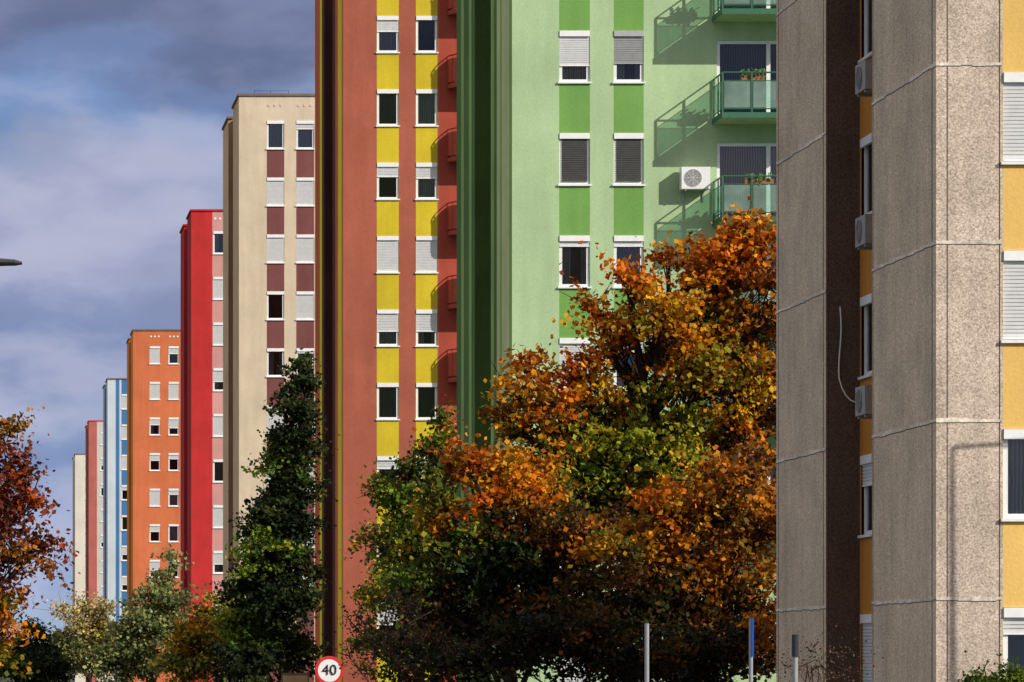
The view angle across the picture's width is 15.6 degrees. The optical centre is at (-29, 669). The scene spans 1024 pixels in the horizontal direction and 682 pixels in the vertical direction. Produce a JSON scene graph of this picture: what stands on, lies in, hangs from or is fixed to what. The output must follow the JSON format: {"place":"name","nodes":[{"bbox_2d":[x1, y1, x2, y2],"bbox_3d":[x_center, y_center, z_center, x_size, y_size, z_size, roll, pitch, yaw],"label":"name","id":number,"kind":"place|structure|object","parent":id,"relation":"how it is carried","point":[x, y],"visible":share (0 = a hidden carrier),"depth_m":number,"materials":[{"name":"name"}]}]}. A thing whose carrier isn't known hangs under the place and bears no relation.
{"place":"outdoors","nodes":[
{"label":"outdoors","id":0,"kind":"place"},
{"bbox_2d":[0,258,21,265],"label":"street lamp","id":1,"kind":"object","parent":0,"point":[8,262],"visible":1,"depth_m":49.90,"materials":[{"name":"metal"}]},
{"bbox_2d":[0,673,72,681],"bbox_3d":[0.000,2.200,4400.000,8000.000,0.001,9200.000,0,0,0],"label":"ground","id":2,"kind":"structure","parent":0,"point":[5,680],"depth_m":733.74,"materials":[{"name":"green plant"}]},
{"bbox_2d":[0,406,84,681],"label":"maple tree","id":3,"kind":"object","parent":2,"relation":"on","point":[16,481],"visible":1,"depth_m":54.86,"materials":[{"name":"brown plant"}]},
{"bbox_2d":[43,626,90,680],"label":"roadside tree","id":4,"kind":"object","parent":2,"relation":"on","point":[73,666],"visible":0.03,"depth_m":399.19,"materials":[{"name":"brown plant"}]},
{"bbox_2d":[69,644,102,679],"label":"roadside tree","id":5,"kind":"object","parent":2,"relation":"on","point":[88,671],"visible":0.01,"depth_m":359.52,"materials":[{"name":"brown plant"}]},
{"bbox_2d":[34,588,148,681],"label":"ash tree","id":6,"kind":"object","parent":2,"relation":"on","point":[84,630],"visible":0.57,"depth_m":224.56,"materials":[{"name":"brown plant"}]},
{"bbox_2d":[79,544,206,681],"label":"ash tree","id":7,"kind":"object","parent":2,"relation":"on","point":[153,620],"visible":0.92,"depth_m":171.51,"materials":[{"name":"green plant"}]},
{"bbox_2d":[145,589,236,681],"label":"ash tree","id":8,"kind":"object","parent":2,"relation":"on","point":[184,660],"visible":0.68,"depth_m":136.66,"materials":[{"name":"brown plant"}]},
{"bbox_2d":[281,673,308,681],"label":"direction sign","id":9,"kind":"object","parent":2,"relation":"on","point":[294,677],"visible":1,"depth_m":89.99,"materials":[{"name":"metal"}]},
{"bbox_2d":[315,656,343,681],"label":"speed limit sign","id":10,"kind":"object","parent":2,"relation":"on","point":[326,666],"visible":0.99,"depth_m":87.99,"materials":[{"name":"metal"}]},
{"bbox_2d":[339,402,456,681],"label":"linden tree","id":11,"kind":"object","parent":2,"relation":"on","point":[388,493],"visible":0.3,"depth_m":128.74,"materials":[{"name":"green plant"}]},
{"bbox_2d":[331,576,491,681],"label":"bare shrub","id":12,"kind":"object","parent":2,"relation":"on","point":[390,653],"visible":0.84,"depth_m":73.73,"materials":[{"name":"brown plant"}]},
{"bbox_2d":[354,394,643,681],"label":"maple tree","id":13,"kind":"object","parent":2,"relation":"on","point":[504,550],"visible":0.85,"depth_m":79.60,"materials":[{"name":"brown plant"}]},
{"bbox_2d":[377,586,775,681],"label":"evergreen shrub","id":14,"kind":"object","parent":2,"relation":"on","point":[585,648],"visible":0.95,"depth_m":72.77,"materials":[{"name":"green plant"}]},
{"bbox_2d":[471,196,775,633],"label":"maple tree","id":15,"kind":"object","parent":2,"relation":"on","point":[696,363],"visible":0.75,"depth_m":85.42,"materials":[{"name":"brown plant"}]},
{"bbox_2d":[533,434,775,681],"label":"maple tree","id":16,"kind":"object","parent":2,"relation":"on","point":[637,583],"visible":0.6,"depth_m":76.36,"materials":[{"name":"brown plant"}]},
{"bbox_2d":[749,618,753,681],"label":"street sign","id":17,"kind":"object","parent":2,"relation":"on","point":[751,638],"visible":1,"depth_m":54.97,"materials":[{"name":"metal"}]},
{"bbox_2d":[792,635,798,681],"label":"metal post","id":18,"kind":"object","parent":2,"relation":"on","point":[795,647],"visible":1,"depth_m":51.97,"materials":[{"name":"grey metal"}]},
{"bbox_2d":[748,624,883,681],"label":"bare shrub","id":19,"kind":"object","parent":2,"relation":"on","point":[807,672],"visible":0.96,"depth_m":55.99,"materials":[{"name":"brown plant"}]},
{"bbox_2d":[946,650,1023,681],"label":"evergreen shrub","id":20,"kind":"object","parent":2,"relation":"on","point":[1016,674],"visible":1,"depth_m":53.94,"materials":[{"name":"green plant"}]},
{"bbox_2d":[0,614,83,681],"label":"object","id":21,"kind":"object","parent":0,"point":[50,662],"visible":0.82,"depth_m":169.48,"materials":[{"name":"green plant"}]},
{"bbox_2d":[72,454,85,681],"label":"apartment block","id":22,"kind":"structure","parent":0,"point":[79,510],"depth_m":461.57,"materials":[{"name":"paint"}]},
{"bbox_2d":[85,420,102,681],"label":"apartment block","id":23,"kind":"structure","parent":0,"point":[94,506],"depth_m":400.03,"materials":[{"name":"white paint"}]},
{"bbox_2d":[102,378,126,681],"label":"apartment block","id":24,"kind":"structure","parent":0,"point":[114,487],"depth_m":338.05,"materials":[{"name":"paint"}]},
{"bbox_2d":[121,394,126,409],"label":"window","id":25,"kind":"structure","parent":24,"relation":"in","point":[123,396],"depth_m":338.05,"materials":[{"name":"white paint"}]},
{"bbox_2d":[121,424,126,439],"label":"window","id":26,"kind":"structure","parent":24,"relation":"in","point":[123,426],"depth_m":338.05,"materials":[{"name":"white paint"}]},
{"bbox_2d":[121,455,126,469],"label":"window","id":27,"kind":"structure","parent":24,"relation":"in","point":[123,457],"depth_m":338.05,"materials":[{"name":"white paint"}]},
{"bbox_2d":[121,485,126,500],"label":"window","id":28,"kind":"structure","parent":24,"relation":"in","point":[123,487],"depth_m":338.14,"materials":[{"name":"white paint"}]},
{"bbox_2d":[121,515,126,530],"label":"window","id":29,"kind":"structure","parent":24,"relation":"in","point":[123,517],"depth_m":338.22,"materials":[{"name":"white paint"}]},
{"bbox_2d":[121,546,126,560],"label":"window","id":30,"kind":"structure","parent":24,"relation":"in","point":[123,548],"depth_m":338.09,"materials":[{"name":"white paint"}]},
{"bbox_2d":[121,576,126,590],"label":"window","id":31,"kind":"structure","parent":24,"relation":"in","point":[123,578],"depth_m":338.09,"materials":[{"name":"white paint"}]},
{"bbox_2d":[126,329,180,681],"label":"apartment block","id":32,"kind":"structure","parent":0,"point":[153,439],"depth_m":287.79,"materials":[{"name":"paint"}]},
{"bbox_2d":[150,346,159,363],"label":"window","id":33,"kind":"structure","parent":32,"relation":"in","point":[154,350],"depth_m":287.81,"materials":[{"name":"white paint"}]},
{"bbox_2d":[149,382,160,399],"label":"window","id":34,"kind":"structure","parent":32,"relation":"in","point":[154,386],"depth_m":287.81,"materials":[{"name":"white paint"}]},
{"bbox_2d":[149,417,160,435],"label":"window","id":35,"kind":"structure","parent":32,"relation":"in","point":[154,421],"depth_m":287.81,"materials":[{"name":"white paint"}]},
{"bbox_2d":[150,453,159,470],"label":"window","id":36,"kind":"structure","parent":32,"relation":"in","point":[154,457],"depth_m":287.81,"materials":[{"name":"white paint"}]},
{"bbox_2d":[149,489,160,506],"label":"window","id":37,"kind":"structure","parent":32,"relation":"in","point":[154,493],"depth_m":287.81,"materials":[{"name":"white paint"}]},
{"bbox_2d":[150,524,159,541],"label":"window","id":38,"kind":"structure","parent":32,"relation":"in","point":[154,528],"depth_m":287.81,"materials":[{"name":"white paint"}]},
{"bbox_2d":[150,560,159,577],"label":"window","id":39,"kind":"structure","parent":32,"relation":"in","point":[155,564],"depth_m":287.81,"materials":[{"name":"white paint"}]},
{"bbox_2d":[168,346,178,363],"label":"window","id":40,"kind":"structure","parent":32,"relation":"in","point":[173,351],"depth_m":287.81,"materials":[{"name":"white paint"}]},
{"bbox_2d":[168,382,178,399],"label":"window","id":41,"kind":"structure","parent":32,"relation":"in","point":[173,387],"depth_m":287.81,"materials":[{"name":"white paint"}]},
{"bbox_2d":[168,417,178,435],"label":"window","id":42,"kind":"structure","parent":32,"relation":"in","point":[173,422],"depth_m":287.81,"materials":[{"name":"white paint"}]},
{"bbox_2d":[168,453,178,470],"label":"window","id":43,"kind":"structure","parent":32,"relation":"in","point":[173,458],"depth_m":287.81,"materials":[{"name":"white paint"}]},
{"bbox_2d":[168,489,178,506],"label":"window","id":44,"kind":"structure","parent":32,"relation":"in","point":[173,494],"depth_m":287.81,"materials":[{"name":"white paint"}]},
{"bbox_2d":[168,524,178,541],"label":"window","id":45,"kind":"structure","parent":32,"relation":"in","point":[173,529],"depth_m":287.95,"materials":[{"name":"white paint"}]},
{"bbox_2d":[168,560,178,577],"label":"window","id":46,"kind":"structure","parent":32,"relation":"in","point":[177,567],"depth_m":288.09,"materials":[{"name":"white paint"}]},
{"bbox_2d":[0,0,314,642],"label":"sky","id":47,"kind":"structure","parent":0,"point":[113,113],"materials":[{"name":"blue"}]},
{"bbox_2d":[179,209,222,681],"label":"apartment block","id":48,"kind":"structure","parent":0,"point":[201,231],"depth_m":224.31,"materials":[{"name":"red paint"}]},
{"bbox_2d":[213,231,222,254],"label":"window","id":49,"kind":"structure","parent":48,"relation":"in","point":[217,235],"depth_m":224.48,"materials":[{"name":"white paint"}]},
{"bbox_2d":[213,277,222,299],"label":"window","id":50,"kind":"structure","parent":48,"relation":"in","point":[217,281],"depth_m":224.31,"materials":[{"name":"white paint"}]},
{"bbox_2d":[213,322,222,345],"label":"window","id":51,"kind":"structure","parent":48,"relation":"in","point":[217,326],"depth_m":224.31,"materials":[{"name":"white paint"}]},
{"bbox_2d":[213,368,222,390],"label":"window","id":52,"kind":"structure","parent":48,"relation":"in","point":[217,372],"depth_m":224.37,"materials":[{"name":"white paint"}]},
{"bbox_2d":[213,414,222,436],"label":"window","id":53,"kind":"structure","parent":48,"relation":"in","point":[217,418],"depth_m":224.31,"materials":[{"name":"white paint"}]},
{"bbox_2d":[213,459,222,482],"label":"window","id":54,"kind":"structure","parent":48,"relation":"in","point":[217,463],"depth_m":224.59,"materials":[{"name":"white paint"}]},
{"bbox_2d":[213,505,222,527],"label":"window","id":55,"kind":"structure","parent":48,"relation":"in","point":[217,509],"depth_m":224.31,"materials":[{"name":"white paint"}]},
{"bbox_2d":[213,551,222,573],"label":"window","id":56,"kind":"structure","parent":48,"relation":"in","point":[217,555],"depth_m":224.31,"materials":[{"name":"white paint"}]},
{"bbox_2d":[222,90,314,681],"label":"apartment block","id":57,"kind":"structure","parent":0,"point":[268,233],"depth_m":179.92,"materials":[{"name":"paint"}]},
{"bbox_2d":[266,405,283,433],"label":"window","id":58,"kind":"structure","parent":57,"relation":"in","point":[276,417],"depth_m":179.93,"materials":[{"name":"white paint"}]},
{"bbox_2d":[266,121,284,149],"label":"window","id":59,"kind":"structure","parent":57,"relation":"in","point":[275,129],"depth_m":180.07,"materials":[{"name":"white paint"}]},
{"bbox_2d":[266,177,284,206],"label":"window","id":60,"kind":"structure","parent":57,"relation":"in","point":[275,185],"depth_m":179.93,"materials":[{"name":"white paint"}]},
{"bbox_2d":[266,234,284,263],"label":"window","id":61,"kind":"structure","parent":57,"relation":"in","point":[275,242],"depth_m":179.93,"materials":[{"name":"white paint"}]},
{"bbox_2d":[266,291,284,319],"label":"window","id":62,"kind":"structure","parent":57,"relation":"in","point":[275,299],"depth_m":180.20,"materials":[{"name":"white paint"}]},
{"bbox_2d":[266,348,284,376],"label":"window","id":63,"kind":"structure","parent":57,"relation":"in","point":[275,356],"depth_m":180.11,"materials":[{"name":"white paint"}]},
{"bbox_2d":[295,121,314,149],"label":"window","id":64,"kind":"structure","parent":57,"relation":"in","point":[304,129],"depth_m":179.98,"materials":[{"name":"white paint"}]},
{"bbox_2d":[295,177,314,206],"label":"window","id":65,"kind":"structure","parent":57,"relation":"in","point":[304,185],"depth_m":179.93,"materials":[{"name":"white paint"}]},
{"bbox_2d":[295,234,314,263],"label":"window","id":66,"kind":"structure","parent":57,"relation":"in","point":[304,242],"depth_m":179.93,"materials":[{"name":"white paint"}]},
{"bbox_2d":[295,291,314,319],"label":"window","id":67,"kind":"structure","parent":57,"relation":"in","point":[304,299],"depth_m":179.93,"materials":[{"name":"white paint"}]},
{"bbox_2d":[296,348,314,376],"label":"window","id":68,"kind":"structure","parent":57,"relation":"in","point":[298,350],"depth_m":179.93,"materials":[{"name":"white paint"}]},
{"bbox_2d":[304,463,313,488],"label":"window","id":69,"kind":"structure","parent":57,"relation":"in","point":[311,473],"depth_m":179.93,"materials":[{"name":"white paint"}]},
{"bbox_2d":[315,0,456,681],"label":"apartment block","id":70,"kind":"structure","parent":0,"point":[386,210],"depth_m":139.54,"materials":[{"name":"painted plaster"},{"name":"glass"},{"name":"white plastic"}]},
{"bbox_2d":[376,16,399,52],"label":"window","id":71,"kind":"structure","parent":70,"relation":"in","point":[387,26],"depth_m":139.59,"materials":[{"name":"white paint"}]},
{"bbox_2d":[376,89,399,126],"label":"window","id":72,"kind":"structure","parent":70,"relation":"in","point":[387,99],"depth_m":139.69,"materials":[{"name":"white paint"}]},
{"bbox_2d":[376,163,399,199],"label":"window","id":73,"kind":"structure","parent":70,"relation":"in","point":[387,173],"depth_m":139.59,"materials":[{"name":"white paint"}]},
{"bbox_2d":[376,236,399,273],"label":"window","id":74,"kind":"structure","parent":70,"relation":"in","point":[387,246],"depth_m":139.55,"materials":[{"name":"white paint"}]},
{"bbox_2d":[376,310,399,346],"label":"window","id":75,"kind":"structure","parent":70,"relation":"in","point":[387,320],"depth_m":139.55,"materials":[{"name":"white paint"}]},
{"bbox_2d":[376,383,399,419],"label":"window","id":76,"kind":"structure","parent":70,"relation":"in","point":[387,393],"depth_m":139.69,"materials":[{"name":"white paint"}]},
{"bbox_2d":[377,456,398,482],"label":"window","id":77,"kind":"structure","parent":70,"relation":"in","point":[384,464],"depth_m":139.55,"materials":[{"name":"white paint"}]},
{"bbox_2d":[377,603,398,631],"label":"window","id":78,"kind":"structure","parent":70,"relation":"in","point":[378,623],"depth_m":139.55,"materials":[{"name":"white paint"}]},
{"bbox_2d":[415,383,436,419],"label":"window","id":79,"kind":"structure","parent":70,"relation":"in","point":[426,393],"depth_m":139.82,"materials":[{"name":"white paint"}]},
{"bbox_2d":[415,16,438,52],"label":"window","id":80,"kind":"structure","parent":70,"relation":"in","point":[426,26],"depth_m":139.82,"materials":[{"name":"white paint"}]},
{"bbox_2d":[415,89,438,126],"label":"window","id":81,"kind":"structure","parent":70,"relation":"in","point":[426,99],"depth_m":139.69,"materials":[{"name":"white paint"}]},
{"bbox_2d":[415,163,438,199],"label":"window","id":82,"kind":"structure","parent":70,"relation":"in","point":[426,173],"depth_m":139.59,"materials":[{"name":"white paint"}]},
{"bbox_2d":[415,236,438,273],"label":"window","id":83,"kind":"structure","parent":70,"relation":"in","point":[426,246],"depth_m":139.55,"materials":[{"name":"white paint"}]},
{"bbox_2d":[415,310,438,346],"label":"window","id":84,"kind":"structure","parent":70,"relation":"in","point":[426,320],"depth_m":139.55,"materials":[{"name":"white paint"}]},
{"bbox_2d":[457,0,775,681],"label":"apartment block","id":85,"kind":"structure","parent":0,"point":[614,128],"depth_m":100.00,"materials":[{"name":"green paint"}]},
{"bbox_2d":[559,658,585,681],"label":"window","id":86,"kind":"structure","parent":85,"relation":"in","point":[569,678],"depth_m":100.03,"materials":[{"name":"white paint"}]},
{"bbox_2d":[559,338,589,387],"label":"window","id":87,"kind":"structure","parent":85,"relation":"in","point":[565,342],"depth_m":100.00,"materials":[{"name":"white paint"}]},
{"bbox_2d":[558,31,591,83],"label":"window","id":88,"kind":"structure","parent":85,"relation":"in","point":[574,47],"depth_m":100.03,"materials":[{"name":"white paint"}]},
{"bbox_2d":[558,133,591,185],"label":"window","id":89,"kind":"structure","parent":85,"relation":"in","point":[573,147],"depth_m":100.03,"materials":[{"name":"white paint"}]},
{"bbox_2d":[558,235,591,288],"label":"window","id":90,"kind":"structure","parent":85,"relation":"in","point":[574,257],"depth_m":100.15,"materials":[{"name":"white paint"}]},
{"bbox_2d":[612,235,643,288],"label":"window","id":91,"kind":"structure","parent":85,"relation":"in","point":[625,246],"depth_m":100.05,"materials":[{"name":"white paint"}]},
{"bbox_2d":[613,342,642,390],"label":"window","id":92,"kind":"structure","parent":85,"relation":"in","point":[616,380],"depth_m":100.15,"materials":[{"name":"white paint"}]},
{"bbox_2d":[612,31,645,83],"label":"window","id":93,"kind":"structure","parent":85,"relation":"in","point":[628,45],"depth_m":100.03,"materials":[{"name":"white paint"}]},
{"bbox_2d":[612,133,645,185],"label":"window","id":94,"kind":"structure","parent":85,"relation":"in","point":[628,147],"depth_m":100.03,"materials":[{"name":"white paint"}]},
{"bbox_2d":[717,450,775,520],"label":"window","id":95,"kind":"structure","parent":85,"relation":"in","point":[773,471],"depth_m":100.12,"materials":[{"name":"white paint"}]},
{"bbox_2d":[717,143,775,216],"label":"window","id":96,"kind":"structure","parent":85,"relation":"in","point":[732,158],"depth_m":100.15,"materials":[{"name":"white paint"}]},
{"bbox_2d":[717,41,775,113],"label":"window","id":97,"kind":"structure","parent":85,"relation":"in","point":[731,55],"depth_m":100.15,"materials":[{"name":"glass"}]},
{"bbox_2d":[719,348,775,414],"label":"window","id":98,"kind":"structure","parent":85,"relation":"in","point":[770,348],"depth_m":100.15,"materials":[{"name":"white paint"}]},
{"bbox_2d":[719,0,775,9],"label":"window","id":99,"kind":"structure","parent":85,"relation":"in","point":[720,1],"depth_m":100.15,"materials":[{"name":"glass"}]},
{"bbox_2d":[727,246,775,319],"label":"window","id":100,"kind":"structure","parent":85,"relation":"in","point":[768,256],"depth_m":100.17,"materials":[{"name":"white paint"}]},
{"bbox_2d":[776,0,1023,681],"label":"apartment block","id":101,"kind":"structure","parent":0,"point":[900,333],"depth_m":59.62,"materials":[{"name":"concrete"}]},
{"bbox_2d":[858,0,871,63],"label":"window","id":102,"kind":"structure","parent":101,"relation":"in","point":[867,55],"depth_m":64.61,"materials":[{"name":"white paint"}]},
{"bbox_2d":[858,293,871,379],"bbox_3d":[15.861,-5.860,64.285,0.365,1.475,0.910,0,0,0],"label":"window","id":103,"kind":"structure","parent":101,"relation":"in","point":[866,300],"depth_m":64.61,"materials":[{"name":"white paint"}]},
{"bbox_2d":[858,454,871,537],"bbox_3d":[15.861,-3.060,64.285,0.365,1.475,0.910,0,0,0],"label":"window","id":104,"kind":"structure","parent":101,"relation":"in","point":[865,460],"depth_m":64.57,"materials":[{"name":"white paint"}]},
{"bbox_2d":[860,133,871,213],"bbox_3d":[15.861,-8.660,64.285,0.365,1.475,0.910,0,0,0],"label":"window","id":105,"kind":"structure","parent":101,"relation":"in","point":[866,141],"depth_m":64.61,"materials":[{"name":"white paint"}]},
{"bbox_2d":[860,614,871,681],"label":"window","id":106,"kind":"structure","parent":101,"relation":"in","point":[866,619],"depth_m":64.33,"materials":[{"name":"white paint"}]},
{"bbox_2d":[1000,72,1023,164],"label":"window","id":107,"kind":"structure","parent":101,"relation":"in","point":[1013,82],"depth_m":57.44,"materials":[{"name":"white paint"}]},
{"bbox_2d":[1000,251,1023,342],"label":"window","id":108,"kind":"structure","parent":101,"relation":"in","point":[1013,261],"depth_m":57.44,"materials":[{"name":"white paint"}]},
{"bbox_2d":[1000,429,1023,521],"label":"window","id":109,"kind":"structure","parent":101,"relation":"in","point":[1013,439],"depth_m":57.57,"materials":[{"name":"white paint"}]},
{"bbox_2d":[1003,608,1023,675],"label":"window","id":110,"kind":"structure","parent":101,"relation":"in","point":[1013,618],"depth_m":57.47,"materials":[{"name":"white paint"}]},
{"bbox_3d":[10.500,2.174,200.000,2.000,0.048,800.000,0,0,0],"label":"pavement","id":111,"kind":"structure","parent":0,"visible":0},
{"bbox_2d":[206,347,339,681],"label":"linden tree","id":112,"kind":"object","parent":111,"relation":"on","point":[259,634],"visible":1,"depth_m":129.51,"materials":[{"name":"green plant"}]},
{"bbox_2d":[645,624,648,681],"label":"metal post","id":113,"kind":"object","parent":111,"relation":"on","point":[646,652],"visible":1,"depth_m":54.97,"materials":[{"name":"grey metal"}]}
]}

